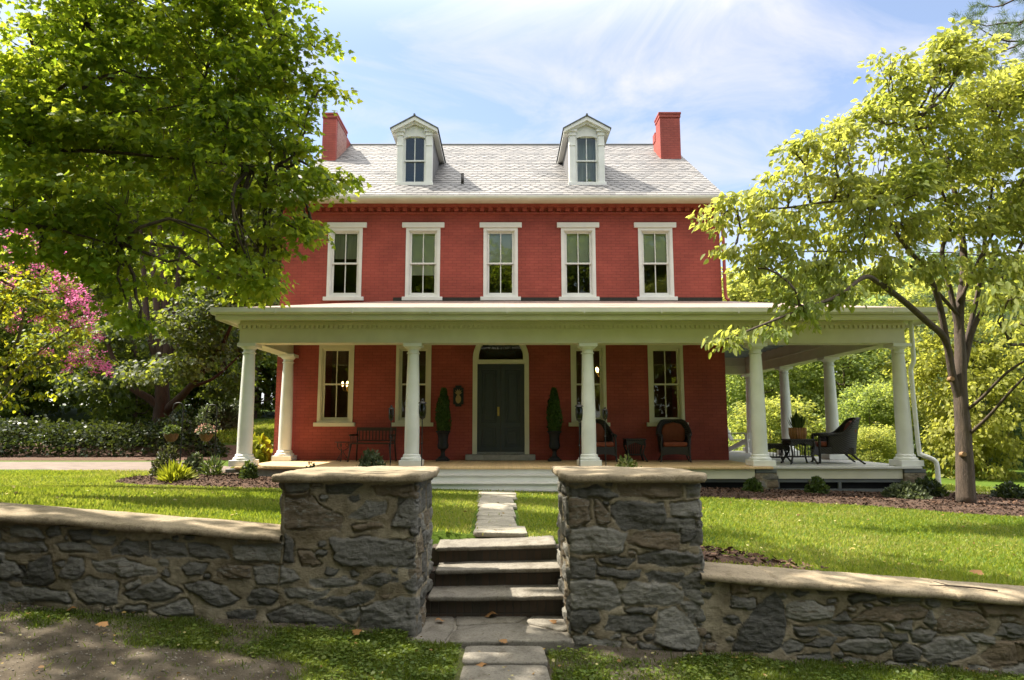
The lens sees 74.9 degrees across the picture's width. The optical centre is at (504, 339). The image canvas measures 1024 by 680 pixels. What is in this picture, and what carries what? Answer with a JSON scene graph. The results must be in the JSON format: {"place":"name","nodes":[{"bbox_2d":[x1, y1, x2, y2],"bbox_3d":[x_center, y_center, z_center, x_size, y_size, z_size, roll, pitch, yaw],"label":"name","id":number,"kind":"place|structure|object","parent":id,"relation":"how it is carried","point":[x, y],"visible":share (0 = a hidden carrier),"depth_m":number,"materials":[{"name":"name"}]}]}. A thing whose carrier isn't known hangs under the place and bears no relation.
{"place":"outdoors","nodes":[
{"label":"outdoors","id":0,"kind":"place"},
{"bbox_2d":[0,462,230,472],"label":"driveway","id":1,"kind":"structure","parent":0,"point":[113,466],"depth_m":18.05,"materials":[{"name":"white concrete"}]},
{"bbox_2d":[207,404,217,468],"bbox_3d":[-6.605,2.254,15.035,0.253,1.614,0.027,0,-7,0],"label":"shepherd hook","id":2,"kind":"object","parent":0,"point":[216,426],"visible":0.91,"depth_m":15.07,"materials":[{"name":"metal"}]},
{"bbox_2d":[195,412,217,441],"bbox_3d":[-6.709,1.959,15.063,0.485,0.661,0.461,0,-7,0],"label":"hanging basket","id":3,"kind":"object","parent":2,"relation":"hanging from","point":[205,432],"visible":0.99,"depth_m":14.97,"materials":[{"name":"wicker"}]},
{"bbox_2d":[194,419,274,445],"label":"bank grass","id":4,"kind":"structure","parent":0,"point":[265,427],"depth_m":25.38,"materials":[{"name":"green plant"}]},
{"bbox_2d":[473,491,526,537],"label":"garden path","id":5,"kind":"structure","parent":0,"point":[488,525],"depth_m":7.71,"materials":[{"name":"grey stone"}]},
{"bbox_2d":[0,405,1023,679],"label":"ground","id":6,"kind":"structure","parent":0,"point":[24,661],"depth_m":4.31,"materials":[{"name":"green plant"}]},
{"bbox_2d":[0,268,63,415],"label":"dark woodland tree","id":7,"kind":"object","parent":6,"relation":"on","point":[35,408],"visible":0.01,"depth_m":34.51,"materials":[{"name":"green plant"}]},
{"bbox_2d":[0,277,80,422],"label":"dark woodland tree","id":8,"kind":"object","parent":6,"relation":"on","point":[4,411],"visible":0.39,"depth_m":27.42,"materials":[{"name":"green plant"}]},
{"bbox_2d":[0,232,85,420],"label":"dark woodland tree","id":9,"kind":"object","parent":6,"relation":"on","point":[51,404],"visible":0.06,"depth_m":30.64,"materials":[{"name":"green plant"}]},
{"bbox_2d":[21,263,87,410],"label":"dark woodland tree","id":10,"kind":"object","parent":6,"relation":"on","point":[61,403],"depth_m":41.95,"materials":[{"name":"green plant"}]},
{"bbox_2d":[0,229,118,412],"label":"crape myrtle","id":11,"kind":"object","parent":6,"relation":"on","point":[10,358],"visible":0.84,"depth_m":10.91,"materials":[{"name":"pink plant"}]},
{"bbox_2d":[0,134,127,415],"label":"dark woodland tree","id":12,"kind":"object","parent":6,"relation":"on","point":[45,273],"visible":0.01,"depth_m":35.19,"materials":[{"name":"green plant"}]},
{"bbox_2d":[34,246,215,424],"bbox_3d":[-17.469,-0.295,31.305,7.671,8.921,7.005,2,-8,-13],"label":"dark woodland tree","id":13,"kind":"object","parent":6,"relation":"on","point":[73,398],"visible":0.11,"depth_m":29.93,"materials":[{"name":"green plant"}]},
{"bbox_2d":[27,138,222,415],"bbox_3d":[-19.613,-4.007,36.651,11.679,16.973,10.500,1,-7,-8],"label":"dark woodland tree","id":14,"kind":"object","parent":6,"relation":"on","point":[81,242],"visible":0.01,"depth_m":34.59,"materials":[{"name":"green plant"}]},
{"bbox_2d":[71,300,196,425],"bbox_3d":[-15.599,1.060,28.580,4.424,5.634,4.845,0,-7,0],"label":"dark woodland tree","id":15,"kind":"object","parent":6,"relation":"on","point":[127,402],"visible":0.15,"depth_m":27.88,"materials":[{"name":"green plant"}]},
{"bbox_2d":[0,443,272,460],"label":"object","id":16,"kind":"object","parent":6,"relation":"on","point":[106,457],"visible":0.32,"depth_m":21.32,"materials":[{"name":"green plant"}]},
{"bbox_2d":[0,412,231,457],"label":"hedge","id":17,"kind":"object","parent":16,"relation":"on","point":[17,431],"visible":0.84,"depth_m":21.47,"materials":[{"name":"green plant"}]},
{"bbox_2d":[0,502,282,622],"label":"stone wall","id":18,"kind":"structure","parent":6,"relation":"on","point":[106,560],"depth_m":4.82,"materials":[{"name":"grey stone"}]},
{"bbox_2d":[9,69,283,443],"bbox_3d":[-12.195,-3.448,25.757,11.649,15.174,7.280,-4,-8,28],"label":"shade tree","id":19,"kind":"object","parent":6,"relation":"on","point":[163,366],"visible":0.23,"depth_m":23.66,"materials":[{"name":"green plant"}]},
{"bbox_2d":[0,0,371,339],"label":"maple tree","id":20,"kind":"object","parent":6,"relation":"on","point":[52,123],"visible":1,"depth_m":9.27,"materials":[{"name":"green plant"}]},
{"bbox_2d":[116,473,279,487],"bbox_3d":[-4.810,2.828,13.297,5.940,0.257,3.060,0,-7,0],"label":"mulch bed","id":21,"kind":"object","parent":6,"relation":"on","point":[247,484],"visible":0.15,"depth_m":12.24,"materials":[{"name":"brown wood"}]},
{"bbox_2d":[149,443,181,476],"bbox_3d":[-6.752,2.458,13.386,0.627,0.784,0.612,4,-8,-30],"label":"rose bush","id":22,"kind":"object","parent":21,"relation":"on","point":[161,457],"visible":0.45,"depth_m":13.32,"materials":[{"name":"green plant"}]},
{"bbox_2d":[155,458,198,482],"bbox_3d":[-6.153,2.482,12.526,0.781,0.536,0.784,0,-7,0],"label":"daylily clump","id":23,"kind":"object","parent":21,"relation":"on","point":[175,470],"visible":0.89,"depth_m":12.42,"materials":[{"name":"yellow plant"}]},
{"bbox_2d":[172,402,183,463],"bbox_3d":[-6.942,2.133,14.143,0.253,1.625,0.027,0,-7,0],"label":"shepherd hook","id":24,"kind":"object","parent":21,"relation":"on","point":[181,427],"visible":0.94,"depth_m":14.17,"materials":[{"name":"metal"}]},
{"bbox_2d":[159,411,180,441],"bbox_3d":[-7.045,1.834,14.178,0.435,0.661,0.472,0,-7,0],"label":"hanging basket","id":25,"kind":"object","parent":24,"relation":"hanging from","point":[171,432],"visible":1,"depth_m":14.08,"materials":[{"name":"green plant"}]},
{"bbox_2d":[182,451,204,473],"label":"round shrub","id":26,"kind":"object","parent":21,"relation":"on","point":[194,461],"visible":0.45,"depth_m":13.90,"materials":[{"name":"green plant"}]},
{"bbox_2d":[196,453,226,475],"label":"fern plant","id":27,"kind":"object","parent":21,"relation":"on","point":[212,463],"visible":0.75,"depth_m":13.51,"materials":[{"name":"green plant"}]},
{"bbox_2d":[238,459,258,478],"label":"dark shrub","id":28,"kind":"object","parent":21,"relation":"on","point":[248,470],"visible":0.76,"depth_m":12.95,"materials":[{"name":"green plant"}]},
{"bbox_2d":[356,447,386,466],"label":"grey green shrub","id":29,"kind":"object","parent":21,"relation":"on","point":[373,457],"visible":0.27,"depth_m":12.87,"materials":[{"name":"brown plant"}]},
{"bbox_2d":[388,405,393,465],"bbox_3d":[-2.250,2.109,13.239,0.129,1.629,0.129,0,-7,0],"label":"garden torch","id":30,"kind":"object","parent":21,"relation":"on","point":[391,413],"visible":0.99,"depth_m":13.28,"materials":[{"name":"metal"}]},
{"bbox_2d":[193,395,253,430],"bbox_3d":[-11.331,2.951,26.868,2.265,1.532,2.338,0,-7,0],"label":"pale shrub","id":31,"kind":"object","parent":6,"relation":"on","point":[228,415],"visible":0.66,"depth_m":26.27,"materials":[{"name":"green plant"}]},
{"bbox_2d":[170,269,276,417],"bbox_3d":[-14.770,0.125,34.770,7.267,8.451,6.636,-1,-7,4],"label":"dark woodland tree","id":32,"kind":"object","parent":6,"relation":"on","point":[193,412],"visible":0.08,"depth_m":33.17,"materials":[{"name":"green plant"}]},
{"bbox_2d":[180,268,280,418],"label":"dark woodland tree","id":33,"kind":"object","parent":6,"relation":"on","point":[269,400],"visible":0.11,"depth_m":33.74,"materials":[{"name":"green plant"}]},
{"bbox_2d":[192,155,301,410],"bbox_3d":[-14.191,-3.517,38.776,10.043,16.235,11.172,6,-10,-40],"label":"dark woodland tree","id":34,"kind":"object","parent":6,"relation":"on","point":[260,395],"depth_m":37.85,"materials":[{"name":"green plant"}]},
{"bbox_2d":[230,433,272,467],"bbox_3d":[-6.067,2.752,16.240,1.062,1.063,1.003,0,-7,0],"label":"lime shrub","id":35,"kind":"object","parent":6,"relation":"on","point":[262,450],"visible":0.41,"depth_m":16.12,"materials":[{"name":"yellow plant"}]},
{"bbox_2d":[258,360,276,406],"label":"dark woodland tree","id":36,"kind":"object","parent":6,"relation":"on","point":[273,373],"depth_m":34.53,"materials":[{"name":"green plant"}]},
{"bbox_2d":[271,466,439,640],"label":"gate pillar","id":37,"kind":"structure","parent":6,"relation":"on","point":[356,543],"depth_m":4.85,"materials":[{"name":"beige stone"}]},
{"bbox_2d":[418,398,426,465],"bbox_3d":[-1.612,2.033,13.098,0.178,1.775,0.178,0,-7,0],"label":"garden torch","id":38,"kind":"object","parent":6,"relation":"on","point":[422,403],"visible":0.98,"depth_m":13.12,"materials":[{"name":"metal"}]},
{"bbox_2d":[425,536,562,617],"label":"stone steps","id":39,"kind":"structure","parent":6,"relation":"on","point":[517,576],"depth_m":5.59,"materials":[{"name":"stone"}]},
{"bbox_2d":[460,645,550,679],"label":"front walk","id":40,"kind":"structure","parent":6,"relation":"on","point":[522,662],"depth_m":4.27,"materials":[{"name":"grey stone"}]},
{"bbox_2d":[0,604,1017,679],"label":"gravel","id":41,"kind":"structure","parent":6,"relation":"on","point":[175,658],"depth_m":4.10,"materials":[{"name":"grey gravel"}]},
{"bbox_2d":[445,618,573,653],"bbox_3d":[-0.077,2.235,4.987,1.135,0.146,0.655,0,-7,0],"label":"landing","id":42,"kind":"object","parent":6,"relation":"on","point":[566,634],"visible":0.14,"depth_m":4.91,"materials":[{"name":"stone"}]},
{"bbox_2d":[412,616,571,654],"bbox_3d":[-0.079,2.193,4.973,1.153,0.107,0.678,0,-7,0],"label":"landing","id":43,"kind":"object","parent":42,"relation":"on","point":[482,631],"visible":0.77,"depth_m":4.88,"materials":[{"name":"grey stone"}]},
{"bbox_2d":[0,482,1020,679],"bbox_3d":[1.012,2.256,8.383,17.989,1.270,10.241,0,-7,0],"label":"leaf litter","id":44,"kind":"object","parent":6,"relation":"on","point":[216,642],"visible":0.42,"depth_m":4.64,"materials":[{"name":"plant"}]},
{"bbox_2d":[0,469,1023,585],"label":"lawn grass","id":45,"kind":"structure","parent":6,"relation":"on","point":[40,493],"depth_m":7.82,"materials":[{"name":"green plant"}]},
{"bbox_2d":[0,600,1023,679],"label":"verge grass","id":46,"kind":"structure","parent":6,"relation":"on","point":[874,673],"depth_m":4.42,"materials":[{"name":"green plant"}]},
{"bbox_2d":[210,112,947,492],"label":"brick house","id":47,"kind":"structure","parent":6,"relation":"on","point":[506,286],"depth_m":16.37,"materials":[{"name":"red brick"}]},
{"bbox_2d":[313,345,354,425],"bbox_3d":[-4.105,1.049,16.338,1.040,2.113,0.225,0,-7,0],"label":"window","id":48,"kind":"structure","parent":47,"relation":"in","point":[321,420],"depth_m":16.31,"materials":[{"name":"beige paint"}]},
{"bbox_2d":[335,442,349,461],"bbox_3d":[-3.760,2.593,15.515,0.350,0.450,0.352,0,-7,0],"label":"scroll iron table","id":49,"kind":"object","parent":47,"relation":"on","point":[341,449],"visible":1,"depth_m":15.53,"materials":[{"name":"brown metal"}]},
{"bbox_2d":[323,222,366,300],"bbox_3d":[-3.981,-1.955,16.726,1.060,1.995,0.225,0,-7,0],"label":"window","id":50,"kind":"structure","parent":47,"relation":"in","point":[348,238],"depth_m":16.76,"materials":[{"name":"white paint"}]},
{"bbox_2d":[347,427,396,461],"bbox_3d":[-3.030,2.414,15.443,1.032,0.783,0.582,-1,-7,6],"label":"porch bench","id":51,"kind":"object","parent":47,"relation":"on","point":[372,429],"visible":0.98,"depth_m":15.68,"materials":[{"name":"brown wood"}]},
{"bbox_2d":[392,345,432,425],"bbox_3d":[-2.214,1.049,16.338,1.040,2.113,0.225,0,-7,0],"label":"window","id":52,"kind":"structure","parent":47,"relation":"in","point":[399,420],"depth_m":16.30,"materials":[{"name":"beige paint"}]},
{"bbox_2d":[402,222,444,300],"bbox_3d":[-2.030,-1.955,16.726,1.060,1.995,0.225,0,-7,0],"label":"window","id":53,"kind":"structure","parent":47,"relation":"in","point":[422,238],"depth_m":16.77,"materials":[{"name":"white paint"}]},
{"bbox_2d":[436,431,450,460],"bbox_3d":[-1.435,2.483,15.671,0.356,0.698,0.356,0,-7,0],"label":"urn planter","id":54,"kind":"object","parent":47,"relation":"on","point":[442,445],"visible":0.99,"depth_m":15.58,"materials":[{"name":"metal"}]},
{"bbox_2d":[434,387,451,430],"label":"potted cypress","id":55,"kind":"object","parent":54,"relation":"on","point":[443,417],"visible":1,"depth_m":15.67,"materials":[{"name":"green plant"}]},
{"bbox_2d":[453,386,463,406],"bbox_3d":[-1.112,1.360,16.217,0.250,0.510,0.077,0,-7,0],"label":"wall plaque","id":56,"kind":"object","parent":47,"relation":"attached to","point":[458,396],"depth_m":16.22,"materials":[{"name":"black metal"}]},
{"bbox_2d":[477,364,500,451],"bbox_3d":[-0.368,1.647,16.272,0.570,2.125,0.123,0,-7,0],"label":"door","id":57,"kind":"structure","parent":47,"relation":"in","point":[489,375],"depth_m":16.29,"materials":[{"name":"wood"}]},
{"bbox_2d":[480,222,521,300],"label":"window","id":58,"kind":"structure","parent":47,"relation":"in","point":[500,239],"depth_m":16.76,"materials":[{"name":"white paint"}]},
{"bbox_2d":[501,364,524,451],"bbox_3d":[0.208,1.651,16.305,0.570,2.125,0.055,0,-7,0],"label":"door","id":59,"kind":"structure","parent":47,"relation":"in","point":[512,375],"depth_m":16.29,"materials":[{"name":"wood"}]},
{"bbox_2d":[547,431,561,460],"bbox_3d":[1.180,2.483,15.671,0.356,0.698,0.356,0,-7,0],"label":"urn planter","id":60,"kind":"object","parent":47,"relation":"on","point":[554,443],"visible":0.96,"depth_m":15.58,"materials":[{"name":"metal"}]},
{"bbox_2d":[546,387,563,430],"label":"potted cypress","id":61,"kind":"object","parent":60,"relation":"on","point":[554,416],"visible":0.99,"depth_m":15.67,"materials":[{"name":"green plant"}]},
{"bbox_2d":[557,222,599,300],"bbox_3d":[1.857,-1.955,16.726,1.060,1.995,0.225,0,-7,0],"label":"window","id":62,"kind":"structure","parent":47,"relation":"in","point":[578,247],"depth_m":16.76,"materials":[{"name":"white paint"}]},
{"bbox_2d":[569,345,609,425],"bbox_3d":[2.060,1.049,16.338,1.040,2.113,0.225,0,-7,0],"label":"window","id":63,"kind":"structure","parent":47,"relation":"in","point":[601,348],"depth_m":16.32,"materials":[{"name":"beige paint"}]},
{"bbox_2d":[580,419,617,461],"bbox_3d":[2.157,2.329,15.500,0.825,0.987,0.798,2,-8,-14],"label":"wicker armchair","id":64,"kind":"object","parent":47,"relation":"on","point":[611,436],"visible":0.45,"depth_m":15.47,"materials":[{"name":"black wicker"}]},
{"bbox_2d":[622,438,647,461],"bbox_3d":[3.030,2.560,15.520,0.536,0.532,0.496,0,-7,0],"label":"wicker table","id":65,"kind":"object","parent":47,"relation":"on","point":[631,441],"visible":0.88,"depth_m":15.37,"materials":[{"name":"wicker"}]},
{"bbox_2d":[634,222,677,300],"bbox_3d":[3.792,-1.955,16.726,1.060,1.995,0.225,0,-7,0],"label":"window","id":66,"kind":"structure","parent":47,"relation":"in","point":[655,239],"depth_m":16.76,"materials":[{"name":"white paint"}]},
{"bbox_2d":[647,345,688,425],"bbox_3d":[3.951,1.049,16.338,1.040,2.113,0.225,0,-7,0],"label":"window","id":67,"kind":"structure","parent":47,"relation":"in","point":[654,421],"depth_m":16.33,"materials":[{"name":"beige paint"}]},
{"bbox_2d":[656,419,691,461],"bbox_3d":[3.959,2.337,15.560,0.825,0.987,0.798,-1,-7,10],"label":"wicker armchair","id":68,"kind":"object","parent":47,"relation":"on","point":[673,436],"visible":1,"depth_m":15.67,"materials":[{"name":"black wicker"}]},
{"bbox_2d":[728,429,751,452],"bbox_3d":[7.262,3.029,20.834,0.842,0.993,0.820,-4,-8,30],"label":"white garden chair","id":69,"kind":"object","parent":47,"relation":"on","point":[746,440],"visible":0.68,"depth_m":20.58,"materials":[{"name":"paint"}]},
{"bbox_2d":[768,443,790,461],"bbox_3d":[6.020,2.537,14.948,0.675,0.434,0.514,0,-7,0],"label":"wicker ottoman","id":70,"kind":"object","parent":47,"relation":"on","point":[778,446],"visible":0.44,"depth_m":14.78,"materials":[{"name":"wicker"}]},
{"bbox_2d":[780,439,818,463],"bbox_3d":[6.420,2.430,14.559,0.616,0.542,0.556,0,-7,0],"label":"wicker table","id":71,"kind":"object","parent":47,"relation":"on","point":[796,442],"visible":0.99,"depth_m":14.37,"materials":[{"name":"wicker"}]},
{"bbox_2d":[788,428,806,438],"bbox_3d":[6.420,2.039,14.609,0.363,0.240,0.363,0,-7,0],"label":"stave pot","id":72,"kind":"object","parent":71,"relation":"on","point":[797,433],"visible":0.95,"depth_m":14.48,"materials":[{"name":"brown wood"}]},
{"bbox_2d":[787,410,805,427],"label":"spiky plant","id":73,"kind":"object","parent":72,"relation":"in","point":[797,421],"visible":0.89,"depth_m":14.56,"materials":[{"name":"green plant"}]},
{"bbox_2d":[811,417,865,463],"bbox_3d":[7.413,2.233,14.871,0.998,1.017,0.990,-2,-8,14],"label":"wicker armchair","id":74,"kind":"object","parent":47,"relation":"on","point":[841,438],"visible":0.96,"depth_m":14.52,"materials":[{"name":"black wicker"}]},
{"bbox_2d":[575,402,582,465],"bbox_3d":[1.480,2.106,13.088,0.178,1.782,0.178,0,-7,0],"label":"garden torch","id":75,"kind":"object","parent":6,"relation":"on","point":[579,411],"visible":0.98,"depth_m":13.12,"materials":[{"name":"metal"}]},
{"bbox_2d":[552,466,706,651],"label":"gate pillar","id":76,"kind":"structure","parent":6,"relation":"on","point":[630,560],"depth_m":4.83,"materials":[{"name":"beige stone"}]},
{"bbox_2d":[703,551,818,570],"bbox_3d":[2.030,1.904,5.784,1.360,0.170,1.120,0,-7,0],"label":"mulch bed","id":77,"kind":"object","parent":6,"relation":"on","point":[724,557],"visible":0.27,"depth_m":5.50,"materials":[{"name":"soil"}]},
{"bbox_2d":[721,265,812,410],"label":"woodland tree","id":78,"kind":"object","parent":6,"relation":"on","point":[733,294],"visible":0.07,"depth_m":41.88,"materials":[{"name":"green plant"}]},
{"bbox_2d":[726,365,814,450],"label":"woodland tree","id":79,"kind":"object","parent":6,"relation":"on","point":[776,379],"visible":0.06,"depth_m":36.90,"materials":[{"name":"green plant"}]},
{"bbox_2d":[726,363,824,449],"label":"woodland tree","id":80,"kind":"object","parent":6,"relation":"on","point":[735,389],"visible":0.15,"depth_m":32.18,"materials":[{"name":"green plant"}]},
{"bbox_2d":[727,392,825,456],"bbox_3d":[11.278,3.900,27.641,4.252,3.440,4.259,0,-7,0],"label":"leafy bush","id":81,"kind":"object","parent":6,"relation":"on","point":[772,409],"visible":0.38,"depth_m":27.00,"materials":[{"name":"green plant"}]},
{"bbox_2d":[739,264,869,445],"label":"woodland tree","id":82,"kind":"object","parent":6,"relation":"on","point":[820,295],"visible":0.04,"depth_m":42.29,"materials":[{"name":"green plant"}]},
{"bbox_2d":[790,298,931,453],"bbox_3d":[16.094,1.897,32.089,6.270,8.584,6.834,2,-8,-14],"label":"woodland tree","id":83,"kind":"object","parent":6,"relation":"on","point":[854,373],"visible":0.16,"depth_m":30.93,"materials":[{"name":"green plant"}]},
{"bbox_2d":[700,562,1023,673],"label":"stone wall","id":84,"kind":"structure","parent":6,"relation":"on","point":[781,613],"depth_m":4.77,"materials":[{"name":"grey stone"}]},
{"bbox_2d":[930,581,997,591],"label":"twig","id":85,"kind":"object","parent":84,"relation":"on","point":[965,587],"visible":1,"depth_m":4.91,"materials":[{"name":"brown plant"}]},
{"bbox_2d":[700,487,1023,516],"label":"mulch bed","id":86,"kind":"object","parent":6,"relation":"on","point":[788,498],"visible":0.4,"depth_m":11.79,"materials":[{"name":"brown wood"}]},
{"bbox_2d":[117,471,1023,568],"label":"bark chips","id":87,"kind":"object","parent":86,"relation":"on","point":[719,551],"visible":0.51,"depth_m":12.11,"materials":[{"name":"brown wood"}]},
{"bbox_2d":[602,407,607,465],"bbox_3d":[2.010,2.181,13.229,0.129,1.695,0.129,0,-7,0],"label":"garden torch","id":88,"kind":"object","parent":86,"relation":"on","point":[604,413],"visible":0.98,"depth_m":13.28,"materials":[{"name":"metal"}]},
{"bbox_2d":[616,454,641,466],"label":"variegated shrub","id":89,"kind":"object","parent":86,"relation":"on","point":[629,462],"visible":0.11,"depth_m":12.79,"materials":[{"name":"green plant"}]},
{"bbox_2d":[741,477,763,491],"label":"boxwood shrub","id":90,"kind":"object","parent":86,"relation":"on","point":[753,484],"visible":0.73,"depth_m":12.86,"materials":[{"name":"green plant"}]},
{"bbox_2d":[804,475,829,493],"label":"boxwood shrub","id":91,"kind":"object","parent":86,"relation":"on","point":[817,484],"visible":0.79,"depth_m":12.86,"materials":[{"name":"green plant"}]},
{"bbox_2d":[685,17,1023,503],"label":"dogwood tree","id":92,"kind":"object","parent":86,"relation":"on","point":[917,180],"visible":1,"depth_m":11.27,"materials":[{"name":"green plant"}]},
{"bbox_2d":[880,479,932,499],"bbox_3d":[7.450,2.849,12.448,0.915,0.522,0.943,0,-7,0],"label":"grey green shrub","id":93,"kind":"object","parent":86,"relation":"on","point":[907,489],"visible":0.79,"depth_m":12.26,"materials":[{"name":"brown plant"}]},
{"bbox_2d":[915,476,949,496],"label":"dark yew","id":94,"kind":"object","parent":86,"relation":"on","point":[935,488],"visible":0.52,"depth_m":12.90,"materials":[{"name":"green plant"}]},
{"bbox_2d":[990,481,1023,498],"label":"dark yew","id":95,"kind":"object","parent":86,"relation":"on","point":[1009,490],"visible":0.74,"depth_m":12.83,"materials":[{"name":"green plant"}]},
{"bbox_2d":[809,375,917,461],"bbox_3d":[13.968,3.526,26.235,3.993,4.233,3.986,-3,-8,21],"label":"leafy bush","id":96,"kind":"object","parent":6,"relation":"on","point":[876,402],"visible":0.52,"depth_m":25.66,"materials":[{"name":"green plant"}]},
{"bbox_2d":[848,422,896,462],"bbox_3d":[12.415,3.871,22.842,2.658,2.150,2.662,6,-10,-40],"label":"leafy bush","id":97,"kind":"object","parent":6,"relation":"on","point":[879,439],"visible":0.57,"depth_m":22.33,"materials":[{"name":"green plant"}]},
{"bbox_2d":[831,256,936,402],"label":"woodland tree","id":98,"kind":"object","parent":6,"relation":"on","point":[860,271],"visible":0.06,"depth_m":41.20,"materials":[{"name":"green plant"}]},
{"bbox_2d":[843,278,966,456],"bbox_3d":[22.519,1.816,37.376,8.116,10.194,7.446,-1,-7,9],"label":"woodland tree","id":99,"kind":"object","parent":6,"relation":"on","point":[883,298],"depth_m":36.74,"materials":[{"name":"green plant"}]},
{"bbox_2d":[901,246,987,445],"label":"woodland tree","id":100,"kind":"object","parent":6,"relation":"on","point":[912,262],"visible":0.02,"depth_m":43.14,"materials":[{"name":"green plant"}]},
{"bbox_2d":[870,282,1023,465],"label":"woodland tree","id":101,"kind":"object","parent":6,"relation":"on","point":[922,303],"visible":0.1,"depth_m":30.61,"materials":[{"name":"green plant"}]},
{"bbox_2d":[880,308,1023,480],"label":"leafy bush","id":102,"kind":"object","parent":6,"relation":"on","point":[1004,442],"visible":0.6,"depth_m":23.17,"materials":[{"name":"green plant"}]},
{"bbox_2d":[883,0,1023,375],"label":"pine tree","id":103,"kind":"object","parent":6,"relation":"on","point":[1013,29],"visible":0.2,"depth_m":26.00,"materials":[{"name":"green plant"}]},
{"bbox_2d":[918,325,1023,473],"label":"woodland tree","id":104,"kind":"object","parent":6,"relation":"on","point":[1018,430],"visible":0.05,"depth_m":25.31,"materials":[{"name":"green plant"}]},
{"bbox_2d":[964,283,1023,459],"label":"woodland tree","id":105,"kind":"object","parent":6,"relation":"on","point":[985,318],"visible":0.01,"depth_m":30.95,"materials":[{"name":"green plant"}]},
{"bbox_2d":[0,0,1023,404],"label":"sky","id":106,"kind":"structure","parent":0,"point":[741,76],"materials":[{"name":"blue"}]},
{"bbox_2d":[941,483,999,493],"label":"grass","id":107,"kind":"structure","parent":0,"point":[983,488],"depth_m":16.32,"materials":[{"name":"plant"}]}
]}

